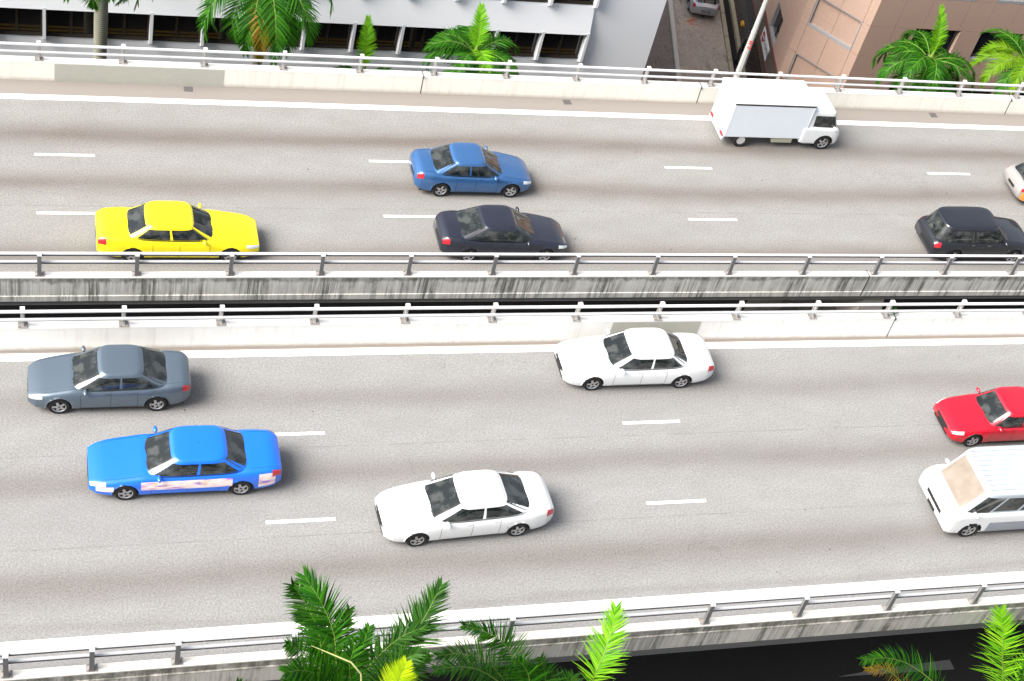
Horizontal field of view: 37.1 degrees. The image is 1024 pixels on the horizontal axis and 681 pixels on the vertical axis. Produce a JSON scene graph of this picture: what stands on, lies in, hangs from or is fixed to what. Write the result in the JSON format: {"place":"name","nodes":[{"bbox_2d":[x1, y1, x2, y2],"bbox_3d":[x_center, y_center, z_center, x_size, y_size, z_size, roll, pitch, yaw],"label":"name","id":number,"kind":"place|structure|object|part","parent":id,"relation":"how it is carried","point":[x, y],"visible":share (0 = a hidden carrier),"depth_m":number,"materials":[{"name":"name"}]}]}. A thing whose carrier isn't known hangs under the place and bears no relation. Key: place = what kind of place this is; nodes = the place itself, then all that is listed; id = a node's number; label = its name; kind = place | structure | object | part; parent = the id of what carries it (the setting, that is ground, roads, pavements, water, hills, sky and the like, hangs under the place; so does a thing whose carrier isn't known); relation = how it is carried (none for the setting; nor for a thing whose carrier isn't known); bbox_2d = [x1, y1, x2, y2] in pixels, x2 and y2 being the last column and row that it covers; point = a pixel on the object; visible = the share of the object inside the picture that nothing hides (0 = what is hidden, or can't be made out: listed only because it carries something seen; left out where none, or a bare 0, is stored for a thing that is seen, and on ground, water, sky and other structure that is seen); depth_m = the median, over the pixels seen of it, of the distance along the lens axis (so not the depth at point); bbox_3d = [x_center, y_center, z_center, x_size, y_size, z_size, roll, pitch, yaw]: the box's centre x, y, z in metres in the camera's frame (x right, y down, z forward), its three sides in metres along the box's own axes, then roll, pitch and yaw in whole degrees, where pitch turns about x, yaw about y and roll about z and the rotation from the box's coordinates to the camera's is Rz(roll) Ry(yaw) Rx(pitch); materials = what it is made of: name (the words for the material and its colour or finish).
{"place":"outdoors","nodes":[
{"label":"outdoors","id":0,"kind":"place"},
{"bbox_2d":[0,335,1023,669],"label":"road","id":1,"kind":"structure","parent":0,"point":[760,467],"depth_m":47.86,"materials":[{"name":"asphalt"}]},
{"bbox_2d":[27,344,190,413],"bbox_3d":[-12.225,1.063,46.414,4.778,1.460,2.060,-1,46,-17],"label":"car","id":2,"kind":"object","parent":1,"relation":"on","point":[117,375],"visible":1,"depth_m":45.96,"materials":[{"name":"slate-grey paint"},{"name":"rubber"},{"name":"glass"}]},
{"bbox_3d":[-12.291,1.294,45.561,1.174,0.383,0.213,-1,46,-17],"label":"side window","id":3,"kind":"part","parent":2,"relation":"part of","materials":[{"name":"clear glass"}]},
{"bbox_3d":[-11.157,1.267,45.883,1.081,0.341,0.183,-1,46,-17],"label":"side window","id":4,"kind":"part","parent":2,"relation":"part of","materials":[{"name":"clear glass"}]},
{"bbox_3d":[-10.903,0.705,46.459,0.769,0.319,1.397,-1,46,-17],"label":"rear window","id":5,"kind":"part","parent":2,"relation":"part of","materials":[{"name":"grey glass"}]},
{"bbox_2d":[87,425,281,499],"bbox_3d":[-9.591,3.457,44.817,5.528,1.430,2.140,-1,46,-17],"label":"taxi","id":6,"kind":"object","parent":1,"relation":"on","point":[196,458],"visible":1,"depth_m":44.35,"materials":[{"name":"blue paint"}]},
{"bbox_3d":[-9.647,3.720,43.945,1.238,0.370,0.213,-1,46,-17],"label":"side window","id":7,"kind":"part","parent":6,"relation":"part of","materials":[{"name":"grey glass"}]},
{"bbox_3d":[-8.485,3.696,44.279,1.104,0.334,0.182,-1,46,-17],"label":"side window","id":8,"kind":"part","parent":6,"relation":"part of","materials":[{"name":"grey glass"}]},
{"bbox_3d":[-8.164,3.107,44.906,0.658,0.318,1.461,-1,46,-17],"label":"rear window","id":9,"kind":"part","parent":6,"relation":"part of","materials":[{"name":"grey glass"}]},
{"bbox_2d":[374,470,553,546],"bbox_3d":[-1.391,4.874,45.814,5.278,1.460,2.120,-3,47,-19],"label":"car","id":10,"kind":"object","parent":1,"relation":"on","point":[470,504],"visible":1,"depth_m":45.32,"materials":[{"name":"white paint"}]},
{"bbox_3d":[-1.443,5.135,44.935,1.297,0.383,0.220,-3,47,-19],"label":"side window","id":11,"kind":"part","parent":10,"relation":"part of","materials":[{"name":"grey glass"}]},
{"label":"side window","id":12,"kind":"part","parent":10,"relation":"part of","materials":[{"name":"grey glass"}]},
{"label":"rear window","id":13,"kind":"part","parent":10,"relation":"part of","materials":[{"name":"grey glass"}]},
{"bbox_2d":[554,328,714,389],"bbox_3d":[4.191,0.525,51.861,5.378,1.430,2.120,-1,46,-17],"label":"car","id":14,"kind":"object","parent":1,"relation":"on","point":[643,356],"visible":1,"depth_m":51.37,"materials":[{"name":"white paint"}]},
{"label":"side window","id":15,"kind":"part","parent":14,"relation":"part of","materials":[{"name":"black glass"}]},
{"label":"side window","id":16,"kind":"part","parent":14,"relation":"part of","materials":[{"name":"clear glass"}]},
{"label":"rear window","id":17,"kind":"part","parent":14,"relation":"part of","materials":[{"name":"grey glass"}]},
{"bbox_2d":[918,445,1023,536],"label":"minibus","id":18,"kind":"object","parent":1,"relation":"on","point":[970,491],"visible":1,"depth_m":49.66,"materials":[{"name":"white paint"}]},
{"bbox_2d":[968,497,1006,512],"bbox_3d":[15.301,5.297,49.157,1.135,0.707,0.091,-1,46,-17],"label":"side window","id":19,"kind":"structure","parent":18,"relation":"in","point":[988,504],"depth_m":49.14,"materials":[{"name":"grey glass"}]},
{"bbox_2d":[993,498,1023,511],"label":"side window","id":20,"kind":"structure","parent":18,"relation":"in","point":[1012,504],"depth_m":49.41,"materials":[{"name":"grey glass"}]},
{"bbox_2d":[933,386,1023,446],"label":"car","id":21,"kind":"object","parent":1,"relation":"on","point":[991,415],"visible":1,"depth_m":53.08,"materials":[{"name":"red paint"}]},
{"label":"side window","id":22,"kind":"part","parent":21,"relation":"part of","materials":[{"name":"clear glass"}]},
{"bbox_2d":[0,79,1023,271],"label":"road","id":23,"kind":"structure","parent":0,"point":[297,170],"depth_m":58.24,"materials":[{"name":"asphalt"}]},
{"bbox_2d":[95,201,258,259],"bbox_3d":[-11.271,-3.756,51.556,5.378,1.430,2.120,-1,46,-17],"label":"car","id":24,"kind":"object","parent":23,"relation":"on","point":[166,226],"visible":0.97,"depth_m":50.97,"materials":[{"name":"yellow paint"}]},
{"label":"rear window","id":25,"kind":"part","parent":24,"relation":"part of","materials":[{"name":"grey glass"}]},
{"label":"side window","id":26,"kind":"part","parent":24,"relation":"part of","materials":[{"name":"black glass"}]},
{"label":"side window","id":27,"kind":"part","parent":24,"relation":"part of","materials":[{"name":"black glass"}]},
{"bbox_2d":[184,86,192,91],"bbox_3d":[-12.313,-9.566,58.098,0.340,0.014,0.300,0,46,-16],"label":"drain cover","id":28,"kind":"object","parent":23,"relation":"on","point":[188,89],"visible":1,"depth_m":58.09,"materials":[{"name":"metal"}]},
{"bbox_2d":[409,142,530,196],"bbox_3d":[-1.511,-6.469,57.161,4.528,1.460,2.020,-1,46,-17],"label":"car","id":29,"kind":"object","parent":23,"relation":"on","point":[464,167],"visible":1,"depth_m":56.58,"materials":[{"name":"blue metal"}]},
{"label":"rear window","id":30,"kind":"part","parent":29,"relation":"part of","materials":[{"name":"grey glass"}]},
{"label":"side window","id":31,"kind":"part","parent":29,"relation":"part of","materials":[{"name":"grey glass"}]},
{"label":"side window","id":32,"kind":"part","parent":29,"relation":"part of","materials":[{"name":"grey glass"}]},
{"bbox_2d":[433,205,566,259],"bbox_3d":[-0.363,-3.939,54.964,4.778,1.460,2.080,-1,46,-17],"label":"car","id":33,"kind":"object","parent":23,"relation":"on","point":[492,229],"visible":0.91,"depth_m":54.34,"materials":[{"name":"black metal"}]},
{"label":"rear window","id":34,"kind":"part","parent":33,"relation":"part of","materials":[{"name":"grey glass"}]},
{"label":"side window","id":35,"kind":"part","parent":33,"relation":"part of","materials":[{"name":"grey glass"}]},
{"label":"side window","id":36,"kind":"part","parent":33,"relation":"part of","materials":[{"name":"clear glass"}]},
{"bbox_2d":[563,100,571,103],"bbox_3d":[2.261,-9.782,62.651,0.340,0.014,0.300,-2,47,-18],"label":"drain cover","id":37,"kind":"object","parent":23,"relation":"on","point":[566,101],"visible":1,"depth_m":62.64,"materials":[{"name":"metal"}]},
{"bbox_2d":[709,77,838,148],"bbox_3d":[11.040,-9.376,63.234,5.309,2.260,2.040,-1,46,-17],"label":"truck","id":38,"kind":"object","parent":23,"relation":"on","point":[773,110],"visible":1,"depth_m":62.42,"materials":[{"name":"white metal"}]},
{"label":"side window","id":39,"kind":"part","parent":38,"relation":"part of","materials":[{"name":"black glass"}]},
{"bbox_2d":[915,206,1023,261],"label":"car","id":40,"kind":"object","parent":23,"relation":"on","point":[963,230],"visible":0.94,"depth_m":59.96,"materials":[{"name":"black paint"}]},
{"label":"rear window","id":41,"kind":"part","parent":40,"relation":"part of","materials":[{"name":"grey glass"}]},
{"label":"quarter window","id":42,"kind":"part","parent":40,"relation":"part of","materials":[{"name":"black glass"}]},
{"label":"side window","id":43,"kind":"part","parent":40,"relation":"part of","materials":[{"name":"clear glass"}]},
{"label":"side window","id":44,"kind":"part","parent":40,"relation":"part of","materials":[{"name":"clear glass"}]},
{"bbox_2d":[1002,161,1023,200],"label":"car","id":45,"kind":"object","parent":23,"relation":"on","point":[1013,175],"visible":1,"depth_m":64.11,"materials":[{"name":"white metal"}]},
{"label":"rear window","id":46,"kind":"part","parent":45,"relation":"part of","materials":[{"name":"grey glass"}]},
{"bbox_2d":[0,0,1023,680],"bbox_3d":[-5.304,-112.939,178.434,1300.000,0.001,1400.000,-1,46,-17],"label":"ground","id":47,"kind":"structure","parent":0,"point":[830,660],"depth_m":59.22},
{"bbox_2d":[63,0,152,58],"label":"palm tree","id":48,"kind":"object","parent":47,"relation":"on","point":[100,7],"visible":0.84,"depth_m":60.36,"materials":[{"name":"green plant"}]},
{"bbox_2d":[196,0,333,65],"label":"palm tree","id":49,"kind":"object","parent":47,"relation":"on","point":[265,18],"visible":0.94,"depth_m":59.63,"materials":[{"name":"green plant"}]},
{"bbox_2d":[0,0,666,79],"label":"office building","id":50,"kind":"structure","parent":47,"relation":"on","point":[612,33],"depth_m":69.57,"materials":[{"name":"white concrete"}]},
{"bbox_2d":[0,7,42,35],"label":"window","id":51,"kind":"structure","parent":50,"relation":"in","point":[13,21],"depth_m":65.34,"materials":[{"name":"black glass"}]},
{"bbox_2d":[46,10,93,37],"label":"window","id":52,"kind":"structure","parent":50,"relation":"in","point":[60,23],"depth_m":65.95,"materials":[{"name":"black glass"}]},
{"bbox_2d":[107,13,149,39],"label":"window","id":53,"kind":"structure","parent":50,"relation":"in","point":[120,25],"depth_m":66.68,"materials":[{"name":"black glass"}]},
{"bbox_2d":[152,15,201,42],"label":"window","id":54,"kind":"structure","parent":50,"relation":"in","point":[165,27],"depth_m":67.30,"materials":[{"name":"black glass"}]},
{"bbox_2d":[204,17,247,43],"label":"window","id":55,"kind":"structure","parent":50,"relation":"in","point":[213,37],"depth_m":67.93,"materials":[{"name":"black glass"}]},
{"bbox_2d":[269,23,301,46],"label":"window","id":56,"kind":"structure","parent":50,"relation":"in","point":[298,45],"depth_m":69.07,"materials":[{"name":"black glass"}]},
{"bbox_2d":[304,22,351,48],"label":"window","id":57,"kind":"structure","parent":50,"relation":"in","point":[332,35],"depth_m":69.37,"materials":[{"name":"black glass"}]},
{"bbox_2d":[353,24,399,50],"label":"window","id":58,"kind":"structure","parent":50,"relation":"in","point":[386,36],"depth_m":70.02,"materials":[{"name":"black glass"}]},
{"bbox_2d":[401,27,445,51],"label":"window","id":59,"kind":"structure","parent":50,"relation":"in","point":[415,39],"depth_m":70.51,"materials":[{"name":"black glass"}]},
{"bbox_2d":[464,31,492,49],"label":"window","id":60,"kind":"structure","parent":50,"relation":"in","point":[491,32],"depth_m":71.17,"materials":[{"name":"black glass"}]},
{"bbox_2d":[497,31,538,56],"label":"window","id":61,"kind":"structure","parent":50,"relation":"in","point":[526,42],"depth_m":72.01,"materials":[{"name":"black glass"}]},
{"bbox_2d":[510,0,547,1],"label":"window","id":62,"kind":"structure","parent":50,"relation":"in","point":[510,0],"depth_m":70.29,"materials":[{"name":"black glass"}]},
{"bbox_2d":[539,33,583,58],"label":"window","id":63,"kind":"structure","parent":50,"relation":"in","point":[553,45],"depth_m":72.66,"materials":[{"name":"black glass"}]},
{"bbox_2d":[553,0,593,4],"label":"window","id":64,"kind":"structure","parent":50,"relation":"in","point":[587,2],"depth_m":70.91,"materials":[{"name":"black glass"}]},
{"bbox_2d":[331,15,390,69],"bbox_3d":[-6.777,-9.425,66.690,3.149,10.228,1.748,19,44,2],"label":"palm tree","id":65,"kind":"object","parent":47,"relation":"on","point":[368,37],"visible":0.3,"depth_m":64.14,"materials":[{"name":"green plant"}]},
{"bbox_2d":[276,563,451,680],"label":"palm tree","id":66,"kind":"object","parent":47,"relation":"on","point":[325,643],"visible":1,"depth_m":36.16,"materials":[{"name":"green plant"}]},
{"bbox_2d":[421,1,519,74],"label":"palm tree","id":67,"kind":"object","parent":47,"relation":"on","point":[458,45],"visible":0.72,"depth_m":65.08,"materials":[{"name":"green plant"}]},
{"bbox_2d":[430,613,584,680],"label":"palm tree","id":68,"kind":"object","parent":47,"relation":"on","point":[524,671],"visible":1,"depth_m":38.40,"materials":[{"name":"green plant"}]},
{"bbox_2d":[571,599,631,680],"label":"palm tree","id":69,"kind":"object","parent":47,"relation":"on","point":[613,626],"visible":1,"depth_m":40.32,"materials":[{"name":"green plant"}]},
{"bbox_2d":[668,0,681,81],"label":"kerb","id":70,"kind":"structure","parent":47,"relation":"on","point":[673,35],"depth_m":86.24,"materials":[{"name":"grey concrete"}]},
{"bbox_2d":[719,0,733,77],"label":"kerb","id":71,"kind":"structure","parent":47,"relation":"on","point":[726,38],"depth_m":87.51,"materials":[{"name":"concrete"}]},
{"bbox_2d":[728,0,746,77],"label":"wall","id":72,"kind":"structure","parent":47,"relation":"on","point":[735,24],"depth_m":88.36,"materials":[{"name":"grey concrete"}]},
{"bbox_2d":[734,39,745,63],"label":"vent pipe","id":73,"kind":"object","parent":47,"relation":"on","point":[740,50],"visible":1,"depth_m":85.61,"materials":[{"name":"black metal"}]},
{"bbox_2d":[733,0,767,77],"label":"street lamp","id":74,"kind":"object","parent":47,"relation":"on","point":[745,55],"visible":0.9,"depth_m":65.87,"materials":[{"name":"metal"}]},
{"bbox_2d":[745,0,1023,95],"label":"stone building","id":75,"kind":"structure","parent":47,"relation":"on","point":[839,38],"depth_m":78.70,"materials":[{"name":"pink"}]},
{"bbox_2d":[760,27,768,59],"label":"sign","id":76,"kind":"object","parent":75,"relation":"attached to","point":[764,43],"visible":1,"depth_m":84.92,"materials":[{"name":"white metal"}]},
{"bbox_2d":[773,8,782,37],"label":"window","id":77,"kind":"structure","parent":75,"relation":"in","point":[779,20],"depth_m":83.86,"materials":[{"name":"grey glass"}]},
{"bbox_2d":[888,85,924,90],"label":"window","id":78,"kind":"structure","parent":75,"relation":"in","point":[891,88],"depth_m":80.70,"materials":[{"name":"black glass"}]},
{"bbox_2d":[911,29,957,52],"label":"window","id":79,"kind":"structure","parent":75,"relation":"in","point":[951,35],"depth_m":78.72,"materials":[{"name":"black glass"}]},
{"bbox_2d":[955,87,990,93],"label":"window","id":80,"kind":"structure","parent":75,"relation":"in","point":[974,92],"depth_m":82.02,"materials":[{"name":"black glass"}]},
{"bbox_2d":[970,32,1021,56],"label":"window","id":81,"kind":"structure","parent":75,"relation":"in","point":[983,39],"depth_m":79.59,"materials":[{"name":"black glass"}]},
{"bbox_2d":[839,660,953,676],"bbox_3d":[14.646,12.578,58.388,5.030,0.001,0.430,-1,46,-17],"label":"painted arrow","id":82,"kind":"object","parent":47,"relation":"on","point":[946,664],"visible":0.6,"depth_m":58.73,"materials":[{"name":"grey paint"}]},
{"bbox_2d":[858,643,946,680],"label":"palm tree","id":83,"kind":"object","parent":47,"relation":"on","point":[866,659],"visible":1,"depth_m":44.17,"materials":[{"name":"green plant"}]},
{"bbox_2d":[871,4,976,93],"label":"palm tree","id":84,"kind":"object","parent":47,"relation":"on","point":[932,67],"visible":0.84,"depth_m":71.06,"materials":[{"name":"green plant"}]},
{"bbox_2d":[968,27,1023,94],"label":"palm tree","id":85,"kind":"object","parent":47,"relation":"on","point":[1015,75],"visible":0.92,"depth_m":72.35,"materials":[{"name":"green plant"}]},
{"bbox_2d":[972,603,1023,680],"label":"palm tree","id":86,"kind":"object","parent":47,"relation":"on","point":[1002,622],"visible":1,"depth_m":46.00,"materials":[{"name":"green plant"}]},
{"bbox_2d":[0,295,1023,304],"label":"bridge deck","id":87,"kind":"structure","parent":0,"point":[462,300],"depth_m":53.84,"materials":[{"name":"concrete"}]},
{"bbox_2d":[0,270,1023,301],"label":"parapet","id":88,"kind":"structure","parent":87,"relation":"on","point":[147,286],"depth_m":53.23,"materials":[{"name":"paint"}]},
{"bbox_2d":[0,252,1023,276],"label":"railing","id":89,"kind":"object","parent":88,"relation":"on","point":[39,262],"visible":1,"depth_m":52.63,"materials":[{"name":"grey metal"}]},
{"bbox_2d":[0,55,1023,114],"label":"parapet","id":90,"kind":"structure","parent":87,"relation":"on","point":[148,72],"depth_m":60.83,"materials":[{"name":"paint"}]},
{"bbox_2d":[0,40,1023,98],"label":"railing","id":91,"kind":"object","parent":90,"relation":"on","point":[283,61],"visible":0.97,"depth_m":60.67,"materials":[{"name":"grey metal"}]},
{"bbox_2d":[267,620,1023,680],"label":"bridge deck","id":92,"kind":"structure","parent":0,"point":[780,641],"depth_m":46.70,"materials":[{"name":"concrete"}]},
{"bbox_2d":[0,312,1023,350],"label":"parapet","id":93,"kind":"structure","parent":92,"relation":"on","point":[54,335],"depth_m":51.25,"materials":[{"name":"paint"}]},
{"bbox_2d":[0,300,1023,327],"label":"railing","id":94,"kind":"object","parent":93,"relation":"on","point":[315,309],"visible":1,"depth_m":50.80,"materials":[{"name":"grey metal"}]},
{"bbox_2d":[0,595,1023,680],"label":"parapet","id":95,"kind":"structure","parent":92,"relation":"on","point":[259,666],"depth_m":44.01,"materials":[{"name":"paint"}]},
{"bbox_2d":[0,578,1023,679],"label":"railing","id":96,"kind":"object","parent":95,"relation":"on","point":[90,666],"visible":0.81,"depth_m":42.45,"materials":[{"name":"grey metal"}]},
{"bbox_2d":[641,0,675,80],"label":"pavement","id":97,"kind":"structure","parent":0,"point":[661,56],"depth_m":85.27,"materials":[{"name":"grey concrete"}]},
{"bbox_2d":[672,0,729,82],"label":"street","id":98,"kind":"structure","parent":0,"point":[702,48],"depth_m":86.73,"materials":[{"name":"grey asphalt"}]},
{"bbox_2d":[687,0,718,16],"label":"car","id":99,"kind":"object","parent":98,"relation":"on","point":[709,8],"visible":1,"depth_m":88.09,"materials":[{"name":"silver metal"}]},
{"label":"rear window","id":100,"kind":"part","parent":99,"relation":"part of","materials":[{"name":"black glass"}]},
{"bbox_2d":[734,0,762,78],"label":"paving","id":101,"kind":"structure","parent":0,"point":[752,65],"depth_m":88.04,"materials":[{"name":"tile"}]},
{"bbox_2d":[743,299,883,313],"bbox_3d":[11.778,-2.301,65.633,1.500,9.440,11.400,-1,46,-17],"label":"guardrail","id":102,"kind":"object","parent":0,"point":[805,301],"depth_m":62.05,"materials":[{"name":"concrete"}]}
]}

